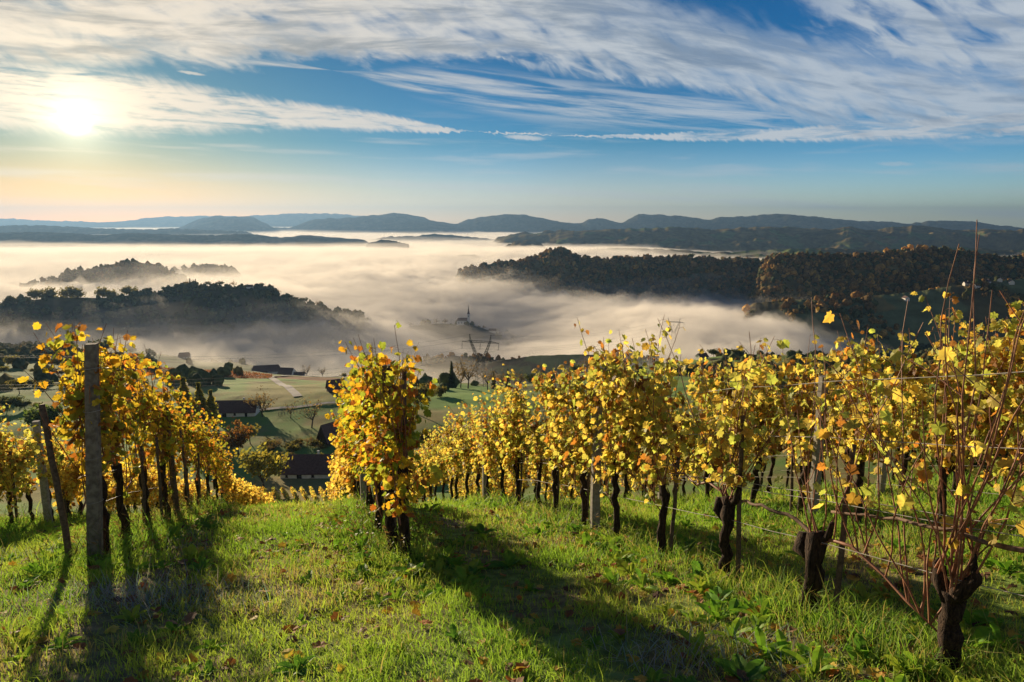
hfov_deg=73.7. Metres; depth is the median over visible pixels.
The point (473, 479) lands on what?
grapevine
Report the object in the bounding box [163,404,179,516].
wooden stake
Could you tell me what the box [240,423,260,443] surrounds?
tree
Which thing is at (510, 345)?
woods
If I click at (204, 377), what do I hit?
woods
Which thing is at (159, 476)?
vine stake
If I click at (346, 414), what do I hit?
grapevine
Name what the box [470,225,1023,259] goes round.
hills
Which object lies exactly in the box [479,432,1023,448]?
trellis wire
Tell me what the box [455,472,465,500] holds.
grapevine
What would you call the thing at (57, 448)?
grapevine
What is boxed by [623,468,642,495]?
grapevine
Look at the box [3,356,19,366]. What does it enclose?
tree
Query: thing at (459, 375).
tree
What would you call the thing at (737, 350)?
tree
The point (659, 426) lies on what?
grapevine
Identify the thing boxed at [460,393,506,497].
grapevine
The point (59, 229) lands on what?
hills
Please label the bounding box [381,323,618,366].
hill
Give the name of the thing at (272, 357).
power line
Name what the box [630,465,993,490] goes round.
trellis wire
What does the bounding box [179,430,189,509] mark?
vine stake
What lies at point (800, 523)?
bearer cane
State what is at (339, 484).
grapevine
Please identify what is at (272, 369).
barn
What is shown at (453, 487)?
grapevine
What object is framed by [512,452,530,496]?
grapevine
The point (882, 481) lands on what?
concrete post
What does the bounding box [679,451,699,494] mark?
grapevine
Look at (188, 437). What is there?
grapevine
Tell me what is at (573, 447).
grapevine
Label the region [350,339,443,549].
grapevine
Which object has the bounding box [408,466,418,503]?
grapevine
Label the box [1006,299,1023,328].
grapevine
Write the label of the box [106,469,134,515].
grapevine
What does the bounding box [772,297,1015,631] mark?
grapevine
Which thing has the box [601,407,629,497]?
grapevine
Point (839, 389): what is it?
trellis wire
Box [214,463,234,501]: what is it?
grapevine
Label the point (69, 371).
grapevine
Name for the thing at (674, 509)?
vine stake
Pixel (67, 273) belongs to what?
woods
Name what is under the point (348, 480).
grapevine
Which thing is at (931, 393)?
grapevine
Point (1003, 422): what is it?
grapevine
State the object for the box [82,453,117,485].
grapevine
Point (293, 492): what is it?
vine row
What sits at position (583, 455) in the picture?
grapevine
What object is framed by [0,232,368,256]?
hills
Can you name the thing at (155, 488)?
grapevine
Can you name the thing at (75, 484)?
grapevine
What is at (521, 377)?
tree
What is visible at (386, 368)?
wooden stake
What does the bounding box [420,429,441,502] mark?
grapevine
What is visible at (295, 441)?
shrub
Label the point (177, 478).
grapevine
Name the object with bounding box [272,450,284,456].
shrub
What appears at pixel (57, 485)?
wooden stake
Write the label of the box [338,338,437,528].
grapevine
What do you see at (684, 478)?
grapevine
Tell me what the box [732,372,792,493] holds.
grapevine
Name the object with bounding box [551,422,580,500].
grapevine
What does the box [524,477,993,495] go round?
trellis wire
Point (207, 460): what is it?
grapevine
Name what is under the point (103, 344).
tree
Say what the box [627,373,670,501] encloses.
grapevine
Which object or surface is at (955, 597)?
grapevine
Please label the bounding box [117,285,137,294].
bush
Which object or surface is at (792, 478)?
vine stake
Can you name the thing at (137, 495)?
grapevine
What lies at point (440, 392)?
bush
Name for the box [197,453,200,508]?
vine stake
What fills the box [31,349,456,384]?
power line
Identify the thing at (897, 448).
grapevine
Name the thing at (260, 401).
tree
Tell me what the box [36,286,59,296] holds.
bush
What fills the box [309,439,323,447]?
shrub
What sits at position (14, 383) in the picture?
tree
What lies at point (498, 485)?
grapevine
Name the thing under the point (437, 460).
grapevine
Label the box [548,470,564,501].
grapevine
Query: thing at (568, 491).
grapevine
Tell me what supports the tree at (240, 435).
on the ground at (384, 295)
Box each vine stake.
[8,451,18,521]
[57,452,68,518]
[140,446,146,526]
[155,437,163,523]
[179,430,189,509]
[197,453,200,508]
[519,457,522,503]
[556,433,558,504]
[586,437,589,519]
[669,455,680,558]
[735,415,744,582]
[789,412,796,512]
[831,444,856,616]
[860,423,869,492]
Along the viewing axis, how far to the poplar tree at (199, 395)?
269.19 m
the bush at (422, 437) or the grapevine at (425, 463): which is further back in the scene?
the bush at (422, 437)
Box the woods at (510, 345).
[380,319,542,360]
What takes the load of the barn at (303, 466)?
on the ground at (384, 295)
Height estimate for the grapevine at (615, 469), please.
2.571 m
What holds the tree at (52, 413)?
on the ground at (384, 295)
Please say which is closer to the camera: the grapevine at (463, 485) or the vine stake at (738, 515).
the vine stake at (738, 515)
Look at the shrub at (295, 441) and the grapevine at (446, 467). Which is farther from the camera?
the shrub at (295, 441)
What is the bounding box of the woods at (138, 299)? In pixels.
[0,280,392,366]
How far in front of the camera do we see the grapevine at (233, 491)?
17.11 m
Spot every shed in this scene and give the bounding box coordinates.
[293,372,304,375]
[317,420,340,445]
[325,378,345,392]
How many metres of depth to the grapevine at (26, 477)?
10.20 m
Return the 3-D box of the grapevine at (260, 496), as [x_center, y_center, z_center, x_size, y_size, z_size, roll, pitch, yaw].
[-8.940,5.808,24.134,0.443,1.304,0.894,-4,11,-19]
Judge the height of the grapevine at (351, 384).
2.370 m
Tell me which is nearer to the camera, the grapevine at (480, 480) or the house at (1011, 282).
the grapevine at (480, 480)
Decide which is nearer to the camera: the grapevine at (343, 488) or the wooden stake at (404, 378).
the wooden stake at (404, 378)
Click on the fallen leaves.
(874, 673)
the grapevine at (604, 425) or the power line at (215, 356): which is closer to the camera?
the grapevine at (604, 425)
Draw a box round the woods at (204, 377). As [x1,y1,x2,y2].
[0,336,1023,389]
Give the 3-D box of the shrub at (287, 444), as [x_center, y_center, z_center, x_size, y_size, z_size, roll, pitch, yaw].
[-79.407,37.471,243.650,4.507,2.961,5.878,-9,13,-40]
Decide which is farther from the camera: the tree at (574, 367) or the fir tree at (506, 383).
the tree at (574, 367)
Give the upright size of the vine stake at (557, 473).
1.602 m
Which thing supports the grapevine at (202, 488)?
on the ground at (384, 295)
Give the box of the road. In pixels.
[268,375,342,396]
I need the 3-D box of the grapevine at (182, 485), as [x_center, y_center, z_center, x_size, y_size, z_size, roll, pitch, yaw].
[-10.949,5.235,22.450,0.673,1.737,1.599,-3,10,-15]
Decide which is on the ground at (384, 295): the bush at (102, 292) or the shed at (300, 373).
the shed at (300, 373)
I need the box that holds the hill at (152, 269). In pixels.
[17,263,191,297]
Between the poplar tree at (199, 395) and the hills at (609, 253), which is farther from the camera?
the hills at (609, 253)
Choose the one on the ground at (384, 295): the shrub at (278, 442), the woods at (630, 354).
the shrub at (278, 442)
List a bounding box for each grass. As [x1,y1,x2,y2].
[0,469,1023,681]
[0,525,905,681]
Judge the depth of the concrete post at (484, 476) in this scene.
13.80 m
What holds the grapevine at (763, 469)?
on the ground at (384, 295)
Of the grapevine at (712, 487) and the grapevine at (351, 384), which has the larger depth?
the grapevine at (712, 487)
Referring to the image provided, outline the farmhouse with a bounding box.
[178,352,190,358]
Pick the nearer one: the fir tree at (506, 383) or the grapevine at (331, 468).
the grapevine at (331, 468)
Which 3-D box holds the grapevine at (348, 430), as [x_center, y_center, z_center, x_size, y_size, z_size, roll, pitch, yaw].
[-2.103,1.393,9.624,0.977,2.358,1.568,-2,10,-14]
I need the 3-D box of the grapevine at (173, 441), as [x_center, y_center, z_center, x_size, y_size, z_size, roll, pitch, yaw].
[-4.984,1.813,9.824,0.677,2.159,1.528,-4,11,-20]
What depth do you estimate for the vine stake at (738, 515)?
5.54 m
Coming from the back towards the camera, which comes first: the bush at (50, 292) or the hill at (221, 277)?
the hill at (221, 277)
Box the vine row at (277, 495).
[271,487,280,501]
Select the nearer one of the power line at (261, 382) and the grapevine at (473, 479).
the grapevine at (473, 479)
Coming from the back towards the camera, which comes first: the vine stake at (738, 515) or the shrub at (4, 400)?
the shrub at (4, 400)
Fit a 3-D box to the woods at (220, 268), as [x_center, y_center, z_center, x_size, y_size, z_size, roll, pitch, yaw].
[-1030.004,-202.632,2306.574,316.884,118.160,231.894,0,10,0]
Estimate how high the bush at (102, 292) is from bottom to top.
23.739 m
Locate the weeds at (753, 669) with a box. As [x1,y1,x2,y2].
[0,482,1023,681]
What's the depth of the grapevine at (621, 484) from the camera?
25.56 m
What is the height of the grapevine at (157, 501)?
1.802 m
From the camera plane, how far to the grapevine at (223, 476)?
15.20 m
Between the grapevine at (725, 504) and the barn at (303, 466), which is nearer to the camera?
the grapevine at (725, 504)
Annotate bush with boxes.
[2,295,23,303]
[25,288,44,299]
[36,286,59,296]
[58,286,81,297]
[66,288,85,297]
[94,286,107,297]
[107,288,118,295]
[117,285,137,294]
[418,428,444,443]
[433,384,446,396]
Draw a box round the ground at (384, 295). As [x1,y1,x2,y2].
[0,229,1023,681]
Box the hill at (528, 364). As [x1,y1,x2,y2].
[480,354,657,384]
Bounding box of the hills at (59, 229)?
[0,225,251,235]
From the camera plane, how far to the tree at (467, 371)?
415.38 m
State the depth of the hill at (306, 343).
1204.79 m
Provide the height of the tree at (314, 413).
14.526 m
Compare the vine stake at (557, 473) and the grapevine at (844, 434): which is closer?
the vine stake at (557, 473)
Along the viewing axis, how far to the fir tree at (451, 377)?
404.11 m
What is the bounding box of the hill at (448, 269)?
[437,254,508,282]
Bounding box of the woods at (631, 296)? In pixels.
[448,246,763,312]
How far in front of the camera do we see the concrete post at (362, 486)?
11.14 m
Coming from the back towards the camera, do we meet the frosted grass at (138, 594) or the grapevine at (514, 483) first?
the grapevine at (514, 483)
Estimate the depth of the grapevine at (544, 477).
18.50 m
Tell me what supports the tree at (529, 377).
on the ground at (384, 295)
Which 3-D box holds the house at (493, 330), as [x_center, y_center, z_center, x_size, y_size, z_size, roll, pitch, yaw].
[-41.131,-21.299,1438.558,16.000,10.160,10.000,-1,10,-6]
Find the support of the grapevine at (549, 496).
on the ground at (384, 295)
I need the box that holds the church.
[457,306,469,324]
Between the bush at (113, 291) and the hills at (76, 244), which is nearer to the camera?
the bush at (113, 291)
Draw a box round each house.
[215,397,260,416]
[489,328,495,333]
[695,353,708,359]
[902,296,909,300]
[962,281,970,285]
[1008,279,1014,284]
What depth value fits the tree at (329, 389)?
337.22 m
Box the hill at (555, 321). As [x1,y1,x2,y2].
[440,252,762,333]
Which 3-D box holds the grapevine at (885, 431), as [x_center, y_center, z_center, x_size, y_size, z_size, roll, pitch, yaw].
[3.956,1.028,7.357,0.907,2.511,2.256,1,10,7]
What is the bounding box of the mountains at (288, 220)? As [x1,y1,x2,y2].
[0,213,363,228]
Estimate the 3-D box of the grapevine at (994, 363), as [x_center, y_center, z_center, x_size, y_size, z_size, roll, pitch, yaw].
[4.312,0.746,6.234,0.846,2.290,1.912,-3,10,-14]
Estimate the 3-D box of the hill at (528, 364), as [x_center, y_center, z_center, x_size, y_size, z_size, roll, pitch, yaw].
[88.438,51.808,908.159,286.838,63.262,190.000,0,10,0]
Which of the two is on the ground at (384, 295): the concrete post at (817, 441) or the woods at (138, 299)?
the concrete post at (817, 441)
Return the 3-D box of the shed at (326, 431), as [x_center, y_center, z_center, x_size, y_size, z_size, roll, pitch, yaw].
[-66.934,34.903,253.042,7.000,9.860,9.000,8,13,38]
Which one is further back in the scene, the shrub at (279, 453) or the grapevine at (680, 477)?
the shrub at (279, 453)
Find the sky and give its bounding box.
[0,0,1023,227]
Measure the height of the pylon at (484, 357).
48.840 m
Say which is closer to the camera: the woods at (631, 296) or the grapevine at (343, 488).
the grapevine at (343, 488)
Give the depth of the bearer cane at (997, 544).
3.64 m
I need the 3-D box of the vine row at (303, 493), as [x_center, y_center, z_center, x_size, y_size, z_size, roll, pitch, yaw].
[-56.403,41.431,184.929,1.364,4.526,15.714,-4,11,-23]
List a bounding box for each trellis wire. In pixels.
[420,478,1023,595]
[432,462,1023,536]
[445,459,1015,526]
[455,371,1023,444]
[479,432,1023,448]
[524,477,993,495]
[525,372,1021,459]
[526,455,1019,485]
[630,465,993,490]
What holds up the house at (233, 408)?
on the ground at (384, 295)
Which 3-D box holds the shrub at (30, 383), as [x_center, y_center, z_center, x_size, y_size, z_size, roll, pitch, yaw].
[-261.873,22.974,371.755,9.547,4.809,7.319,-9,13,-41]
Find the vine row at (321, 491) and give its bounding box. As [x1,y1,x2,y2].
[318,486,325,500]
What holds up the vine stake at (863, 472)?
on the ground at (384, 295)
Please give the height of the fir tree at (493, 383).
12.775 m
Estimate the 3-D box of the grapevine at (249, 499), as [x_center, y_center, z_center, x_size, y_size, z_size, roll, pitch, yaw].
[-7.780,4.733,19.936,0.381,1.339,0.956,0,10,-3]
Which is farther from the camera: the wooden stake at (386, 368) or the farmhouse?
the farmhouse
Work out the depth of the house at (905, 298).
1439.97 m
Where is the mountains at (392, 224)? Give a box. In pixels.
[179,213,1023,236]
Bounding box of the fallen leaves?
[0,492,1023,681]
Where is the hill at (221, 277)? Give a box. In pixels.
[175,264,240,285]
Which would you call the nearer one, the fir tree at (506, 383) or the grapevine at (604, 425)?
the grapevine at (604, 425)
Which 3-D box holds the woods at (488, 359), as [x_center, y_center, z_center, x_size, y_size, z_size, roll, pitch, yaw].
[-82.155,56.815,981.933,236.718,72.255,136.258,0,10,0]
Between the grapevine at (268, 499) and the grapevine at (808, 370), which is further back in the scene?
the grapevine at (268, 499)
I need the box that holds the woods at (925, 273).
[741,244,1023,313]
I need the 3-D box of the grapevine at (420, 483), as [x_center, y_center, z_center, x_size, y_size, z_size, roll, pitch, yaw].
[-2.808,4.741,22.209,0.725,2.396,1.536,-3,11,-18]
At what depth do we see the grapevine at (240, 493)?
18.10 m
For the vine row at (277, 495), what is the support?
on the ground at (384, 295)
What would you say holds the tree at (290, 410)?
on the ground at (384, 295)
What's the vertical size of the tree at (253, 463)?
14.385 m
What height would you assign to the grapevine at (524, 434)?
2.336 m
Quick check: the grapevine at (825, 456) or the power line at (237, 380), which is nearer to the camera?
the grapevine at (825, 456)
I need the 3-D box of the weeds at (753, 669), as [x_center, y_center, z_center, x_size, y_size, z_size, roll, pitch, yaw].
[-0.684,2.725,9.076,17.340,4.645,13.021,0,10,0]
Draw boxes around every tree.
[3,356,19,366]
[5,376,28,393]
[19,402,62,428]
[46,338,76,354]
[49,358,62,367]
[86,339,113,349]
[175,377,193,424]
[190,382,206,426]
[204,389,219,428]
[212,417,253,455]
[234,442,292,487]
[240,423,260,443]
[244,385,276,416]
[283,401,296,417]
[295,392,321,427]
[408,382,436,412]
[447,361,456,387]
[453,360,476,387]
[456,359,479,388]
[477,369,495,389]
[488,368,510,385]
[490,372,495,388]
[504,369,510,387]
[508,368,525,382]
[523,372,543,383]
[569,364,580,372]
[707,348,717,354]
[730,348,744,356]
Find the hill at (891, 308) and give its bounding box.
[721,279,1023,354]
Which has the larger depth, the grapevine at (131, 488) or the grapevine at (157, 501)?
the grapevine at (157, 501)
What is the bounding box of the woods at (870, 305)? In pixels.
[726,276,1023,355]
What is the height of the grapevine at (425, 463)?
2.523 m
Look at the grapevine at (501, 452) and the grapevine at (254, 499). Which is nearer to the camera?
the grapevine at (501, 452)
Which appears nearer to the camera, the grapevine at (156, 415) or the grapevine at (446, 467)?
the grapevine at (156, 415)
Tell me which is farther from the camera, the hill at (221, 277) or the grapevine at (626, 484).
the hill at (221, 277)
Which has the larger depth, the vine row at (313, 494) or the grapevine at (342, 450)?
the vine row at (313, 494)
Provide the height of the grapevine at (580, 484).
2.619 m
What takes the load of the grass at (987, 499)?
on the ground at (384, 295)
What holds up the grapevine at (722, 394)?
on the ground at (384, 295)
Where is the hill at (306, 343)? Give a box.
[0,286,388,374]
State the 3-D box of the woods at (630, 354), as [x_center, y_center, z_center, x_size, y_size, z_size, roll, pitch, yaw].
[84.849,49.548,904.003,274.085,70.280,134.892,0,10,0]
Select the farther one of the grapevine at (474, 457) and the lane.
the lane
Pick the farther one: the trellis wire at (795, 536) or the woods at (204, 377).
the woods at (204, 377)
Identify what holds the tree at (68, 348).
on the ground at (384, 295)
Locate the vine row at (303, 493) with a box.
[299,486,307,500]
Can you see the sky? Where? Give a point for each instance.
(448, 111)
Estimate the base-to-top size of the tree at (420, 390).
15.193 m
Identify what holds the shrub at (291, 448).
on the ground at (384, 295)
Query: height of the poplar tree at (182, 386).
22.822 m
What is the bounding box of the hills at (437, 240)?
[368,234,494,245]
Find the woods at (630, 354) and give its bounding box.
[481,349,663,377]
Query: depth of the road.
373.49 m
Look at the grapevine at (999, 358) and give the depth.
11.38 m
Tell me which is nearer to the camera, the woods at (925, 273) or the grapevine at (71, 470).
the grapevine at (71, 470)
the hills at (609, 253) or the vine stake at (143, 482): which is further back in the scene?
the hills at (609, 253)
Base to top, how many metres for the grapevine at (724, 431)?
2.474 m
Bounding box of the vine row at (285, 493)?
[280,487,289,500]
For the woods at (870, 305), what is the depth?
1408.33 m
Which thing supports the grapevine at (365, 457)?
on the ground at (384, 295)
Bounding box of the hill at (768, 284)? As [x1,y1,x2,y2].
[740,249,1020,321]
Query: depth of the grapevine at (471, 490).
27.42 m
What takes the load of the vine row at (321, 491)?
on the ground at (384, 295)
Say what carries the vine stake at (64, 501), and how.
on the ground at (384, 295)
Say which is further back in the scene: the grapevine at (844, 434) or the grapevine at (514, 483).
the grapevine at (514, 483)
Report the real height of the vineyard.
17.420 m
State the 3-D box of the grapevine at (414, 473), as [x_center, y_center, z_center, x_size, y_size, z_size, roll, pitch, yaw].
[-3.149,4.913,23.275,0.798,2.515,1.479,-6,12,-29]
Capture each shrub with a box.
[0,366,9,370]
[0,395,24,408]
[11,399,31,408]
[22,380,39,386]
[266,439,275,445]
[270,437,283,445]
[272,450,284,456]
[281,442,294,447]
[286,444,300,452]
[290,440,304,446]
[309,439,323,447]
[319,442,330,448]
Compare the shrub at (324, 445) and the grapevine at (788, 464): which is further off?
the shrub at (324, 445)
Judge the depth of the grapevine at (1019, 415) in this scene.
8.97 m
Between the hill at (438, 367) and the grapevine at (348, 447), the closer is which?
the grapevine at (348, 447)
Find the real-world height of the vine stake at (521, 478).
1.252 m
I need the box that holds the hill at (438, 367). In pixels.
[399,355,496,382]
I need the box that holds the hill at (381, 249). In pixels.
[365,239,410,259]
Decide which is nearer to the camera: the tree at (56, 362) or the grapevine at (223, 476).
the grapevine at (223, 476)
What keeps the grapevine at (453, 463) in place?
on the ground at (384, 295)
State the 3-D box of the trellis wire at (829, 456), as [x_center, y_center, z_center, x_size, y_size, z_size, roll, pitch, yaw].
[2.124,3.439,14.296,0.005,11.257,28.502,-3,11,-16]
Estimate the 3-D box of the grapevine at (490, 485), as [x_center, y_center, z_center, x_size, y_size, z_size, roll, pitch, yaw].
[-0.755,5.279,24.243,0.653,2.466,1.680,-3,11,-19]
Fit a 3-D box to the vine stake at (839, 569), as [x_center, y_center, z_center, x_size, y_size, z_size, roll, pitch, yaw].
[2.186,1.359,4.523,0.065,1.401,0.048,-5,11,-24]
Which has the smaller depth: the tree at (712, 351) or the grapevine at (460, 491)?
the grapevine at (460, 491)
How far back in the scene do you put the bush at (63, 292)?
1247.10 m
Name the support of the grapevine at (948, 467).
on the ground at (384, 295)
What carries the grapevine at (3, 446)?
on the ground at (384, 295)
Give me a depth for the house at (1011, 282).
1453.03 m
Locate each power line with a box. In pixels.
[6,334,469,356]
[20,335,490,358]
[30,349,478,387]
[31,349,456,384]
[45,351,492,390]
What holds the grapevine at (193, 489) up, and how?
on the ground at (384, 295)
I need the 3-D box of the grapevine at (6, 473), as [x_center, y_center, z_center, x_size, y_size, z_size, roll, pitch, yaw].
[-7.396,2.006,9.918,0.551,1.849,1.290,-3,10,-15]
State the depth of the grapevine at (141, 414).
8.27 m
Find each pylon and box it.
[462,335,498,386]
[665,318,682,348]
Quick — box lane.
[260,401,342,409]
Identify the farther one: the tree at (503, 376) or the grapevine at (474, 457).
the tree at (503, 376)
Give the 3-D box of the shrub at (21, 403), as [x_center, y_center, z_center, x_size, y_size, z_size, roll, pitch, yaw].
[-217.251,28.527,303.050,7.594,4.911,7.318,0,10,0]
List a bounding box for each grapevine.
[0,403,15,484]
[0,423,44,524]
[0,433,33,525]
[17,322,136,534]
[32,424,69,521]
[33,322,148,557]
[33,439,83,518]
[49,446,85,517]
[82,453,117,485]
[85,468,112,505]
[105,353,162,522]
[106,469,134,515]
[110,462,136,513]
[124,345,181,519]
[130,466,141,511]
[131,459,155,509]
[139,385,187,500]
[147,467,158,512]
[149,461,169,510]
[157,380,200,508]
[167,470,182,506]
[177,473,190,504]
[181,408,220,505]
[186,405,219,499]
[189,483,196,501]
[201,479,206,501]
[202,420,228,502]
[211,444,237,501]
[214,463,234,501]
[229,475,240,504]
[231,474,244,505]
[238,478,251,504]
[242,481,253,505]
[250,483,258,504]
[255,487,259,505]
[256,486,263,503]
[264,492,271,504]
[325,354,375,513]
[325,481,334,501]
[327,455,338,496]
[328,436,349,494]
[329,381,360,502]
[330,410,356,496]
[330,411,359,499]
[330,458,342,499]
[331,431,348,498]
[332,464,344,498]
[333,386,366,484]
[335,474,344,496]
[337,359,412,528]
[337,415,360,497]
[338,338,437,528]
[338,451,359,500]
[341,354,393,517]
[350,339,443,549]
[358,320,421,557]
[408,448,422,503]
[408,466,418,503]
[412,450,433,501]
[415,452,433,503]
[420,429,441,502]
[420,434,439,500]
[424,425,449,500]
[432,416,455,501]
[434,409,468,501]
[443,401,479,499]
[445,401,493,496]
[446,470,460,500]
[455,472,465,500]
[458,470,471,496]
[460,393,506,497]
[465,467,480,497]
[470,467,481,493]
[473,375,534,503]
[479,473,494,495]
[481,467,498,495]
[488,376,531,505]
[492,459,507,495]
[496,364,553,509]
[498,456,515,496]
[505,461,528,496]
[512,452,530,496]
[522,432,545,501]
[529,425,550,500]
[530,364,590,519]
[540,471,552,500]
[543,421,575,494]
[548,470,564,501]
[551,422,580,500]
[555,358,625,524]
[559,412,590,493]
[561,473,577,501]
[568,478,590,498]
[574,314,698,556]
[583,337,685,535]
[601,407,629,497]
[616,406,669,500]
[618,477,633,496]
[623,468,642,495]
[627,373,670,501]
[635,318,820,578]
[663,378,727,497]
[666,463,681,494]
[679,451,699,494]
[680,428,703,497]
[686,359,763,501]
[698,337,803,507]
[705,385,738,492]
[708,464,730,490]
[709,411,746,495]
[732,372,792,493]
[736,334,864,517]
[749,409,772,489]
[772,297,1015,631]
[783,438,811,491]
[786,371,850,495]
[804,408,839,482]
[815,362,881,487]
[824,328,973,526]
[864,375,927,482]
[877,220,1023,674]
[889,355,955,496]
[896,359,1023,479]
[902,309,1023,537]
[911,291,1023,450]
[924,331,1023,498]
[926,384,989,467]
[937,359,1023,481]
[938,324,1023,438]
[987,316,1023,413]
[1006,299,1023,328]
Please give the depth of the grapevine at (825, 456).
11.95 m
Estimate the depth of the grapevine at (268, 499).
25.65 m
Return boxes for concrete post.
[32,420,52,522]
[82,343,103,563]
[359,451,365,502]
[482,417,487,499]
[590,389,601,527]
[808,375,828,518]
[875,396,893,496]
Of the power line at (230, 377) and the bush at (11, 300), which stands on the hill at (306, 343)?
the bush at (11, 300)
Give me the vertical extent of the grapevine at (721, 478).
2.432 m
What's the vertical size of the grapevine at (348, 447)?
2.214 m
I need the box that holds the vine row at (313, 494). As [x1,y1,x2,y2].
[309,486,316,500]
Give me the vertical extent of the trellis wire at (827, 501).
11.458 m
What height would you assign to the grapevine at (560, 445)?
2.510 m
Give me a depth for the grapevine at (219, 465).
14.22 m
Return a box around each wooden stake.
[38,404,72,559]
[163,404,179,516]
[382,364,396,540]
[402,371,408,522]
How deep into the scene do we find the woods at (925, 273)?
1912.35 m
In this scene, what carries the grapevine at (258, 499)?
on the ground at (384, 295)
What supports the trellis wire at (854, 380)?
on the ground at (384, 295)
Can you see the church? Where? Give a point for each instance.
(461, 321)
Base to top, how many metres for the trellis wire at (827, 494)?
11.460 m
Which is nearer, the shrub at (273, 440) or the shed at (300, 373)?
the shrub at (273, 440)
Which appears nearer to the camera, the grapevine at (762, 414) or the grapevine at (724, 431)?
the grapevine at (762, 414)
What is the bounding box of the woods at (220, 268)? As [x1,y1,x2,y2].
[172,263,244,286]
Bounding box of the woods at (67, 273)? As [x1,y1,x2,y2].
[14,258,194,299]
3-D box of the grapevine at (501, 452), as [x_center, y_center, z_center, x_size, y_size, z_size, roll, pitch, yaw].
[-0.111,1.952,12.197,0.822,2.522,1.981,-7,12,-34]
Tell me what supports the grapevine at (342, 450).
on the ground at (384, 295)
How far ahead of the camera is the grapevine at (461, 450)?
15.48 m
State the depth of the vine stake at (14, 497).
10.09 m
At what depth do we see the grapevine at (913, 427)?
10.09 m
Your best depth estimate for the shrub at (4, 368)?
438.96 m
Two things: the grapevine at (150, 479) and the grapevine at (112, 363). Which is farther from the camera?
the grapevine at (150, 479)
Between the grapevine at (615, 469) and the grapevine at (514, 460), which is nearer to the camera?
the grapevine at (615, 469)
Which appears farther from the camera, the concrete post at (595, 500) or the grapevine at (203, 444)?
the grapevine at (203, 444)
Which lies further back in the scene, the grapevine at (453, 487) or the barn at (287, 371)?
the barn at (287, 371)
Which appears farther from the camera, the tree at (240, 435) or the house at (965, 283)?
the house at (965, 283)
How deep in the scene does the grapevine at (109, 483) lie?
14.44 m
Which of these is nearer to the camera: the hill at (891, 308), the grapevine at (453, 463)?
the grapevine at (453, 463)
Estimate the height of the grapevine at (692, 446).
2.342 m
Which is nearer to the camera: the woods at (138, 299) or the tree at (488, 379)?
the tree at (488, 379)
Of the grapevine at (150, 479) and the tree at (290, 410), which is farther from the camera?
the tree at (290, 410)
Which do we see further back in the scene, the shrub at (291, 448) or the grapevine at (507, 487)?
the shrub at (291, 448)
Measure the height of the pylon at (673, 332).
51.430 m
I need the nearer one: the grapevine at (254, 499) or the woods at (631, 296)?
the grapevine at (254, 499)
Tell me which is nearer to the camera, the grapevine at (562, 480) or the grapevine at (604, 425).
the grapevine at (604, 425)
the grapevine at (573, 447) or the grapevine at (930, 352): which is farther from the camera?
the grapevine at (573, 447)
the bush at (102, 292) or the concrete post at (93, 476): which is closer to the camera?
the concrete post at (93, 476)
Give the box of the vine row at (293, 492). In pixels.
[290,486,298,500]
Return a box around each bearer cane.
[739,499,808,531]
[831,510,1023,552]
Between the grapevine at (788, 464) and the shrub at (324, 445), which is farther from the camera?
the shrub at (324, 445)
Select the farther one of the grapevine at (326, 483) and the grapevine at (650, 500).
the grapevine at (326, 483)
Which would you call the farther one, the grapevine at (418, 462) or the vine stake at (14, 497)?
the grapevine at (418, 462)
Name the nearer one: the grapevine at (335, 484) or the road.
the grapevine at (335, 484)
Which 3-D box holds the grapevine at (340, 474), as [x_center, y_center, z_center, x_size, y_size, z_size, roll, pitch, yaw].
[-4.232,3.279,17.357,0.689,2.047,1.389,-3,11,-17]
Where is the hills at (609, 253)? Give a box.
[572,247,1023,259]
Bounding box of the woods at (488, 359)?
[408,352,504,383]
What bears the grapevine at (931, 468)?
on the ground at (384, 295)
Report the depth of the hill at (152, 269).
1903.68 m
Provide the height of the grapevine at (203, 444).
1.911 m
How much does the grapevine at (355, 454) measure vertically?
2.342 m
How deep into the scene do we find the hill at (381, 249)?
5172.13 m
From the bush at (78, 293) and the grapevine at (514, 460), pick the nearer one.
the grapevine at (514, 460)
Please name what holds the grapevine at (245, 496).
on the ground at (384, 295)
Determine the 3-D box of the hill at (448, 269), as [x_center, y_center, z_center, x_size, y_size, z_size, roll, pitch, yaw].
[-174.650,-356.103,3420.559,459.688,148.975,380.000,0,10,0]
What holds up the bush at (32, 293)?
on the hill at (306, 343)
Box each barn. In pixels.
[251,364,280,373]
[277,367,296,374]
[279,450,334,478]

